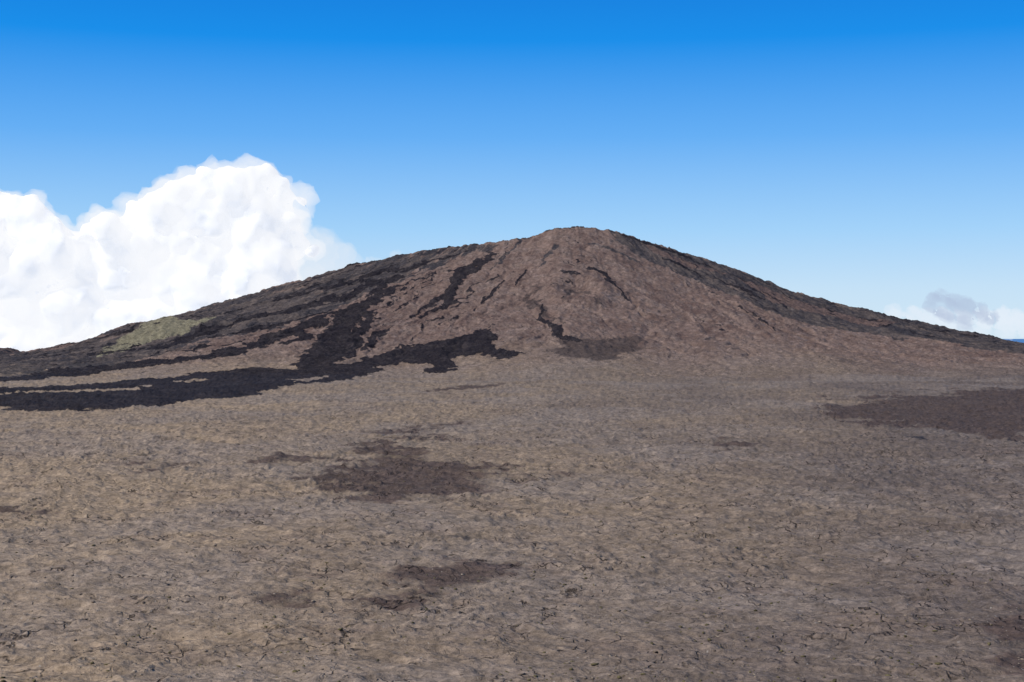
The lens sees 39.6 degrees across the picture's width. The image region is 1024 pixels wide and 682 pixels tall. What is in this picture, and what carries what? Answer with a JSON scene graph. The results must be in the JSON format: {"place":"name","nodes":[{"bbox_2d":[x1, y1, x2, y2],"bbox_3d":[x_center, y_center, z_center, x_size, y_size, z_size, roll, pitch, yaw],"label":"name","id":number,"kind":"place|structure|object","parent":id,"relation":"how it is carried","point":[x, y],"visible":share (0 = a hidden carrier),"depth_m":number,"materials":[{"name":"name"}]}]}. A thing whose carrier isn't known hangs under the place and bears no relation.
{"place":"outdoors","nodes":[
{"label":"outdoors","id":0,"kind":"place"},
{"bbox_2d":[0,163,318,350],"bbox_3d":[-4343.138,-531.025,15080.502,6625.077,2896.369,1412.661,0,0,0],"label":"cloud","id":1,"kind":"structure","parent":0,"point":[203,236],"depth_m":14704.47,"materials":[{"name":"white"}]},
{"bbox_2d":[0,226,1023,681],"bbox_3d":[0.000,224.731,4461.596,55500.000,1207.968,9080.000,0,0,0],"label":"volcano terrain","id":2,"kind":"structure","parent":0,"point":[614,366],"depth_m":1186.17,"materials":[{"name":"brown stone"}]},
{"bbox_2d":[0,421,1021,681],"bbox_3d":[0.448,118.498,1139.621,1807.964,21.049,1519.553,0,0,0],"label":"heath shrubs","id":3,"kind":"object","parent":2,"relation":"on","point":[542,623],"visible":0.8,"depth_m":631.16,"materials":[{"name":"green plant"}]},
{"bbox_2d":[0,422,1023,681],"bbox_3d":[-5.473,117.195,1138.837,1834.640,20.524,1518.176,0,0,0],"label":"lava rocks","id":4,"kind":"object","parent":2,"relation":"on","point":[478,596],"visible":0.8,"depth_m":648.27,"materials":[{"name":"brown stone"}]},
{"bbox_2d":[0,0,1023,338],"label":"sky","id":5,"kind":"structure","parent":0,"point":[869,154],"materials":[{"name":"blue"}]},
{"bbox_2d":[1004,339,1023,342],"bbox_3d":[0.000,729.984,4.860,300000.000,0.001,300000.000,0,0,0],"label":"sea","id":6,"kind":"structure","parent":0,"point":[1019,340],"depth_m":115772.10,"materials":[{"name":"liquid"}]}
]}

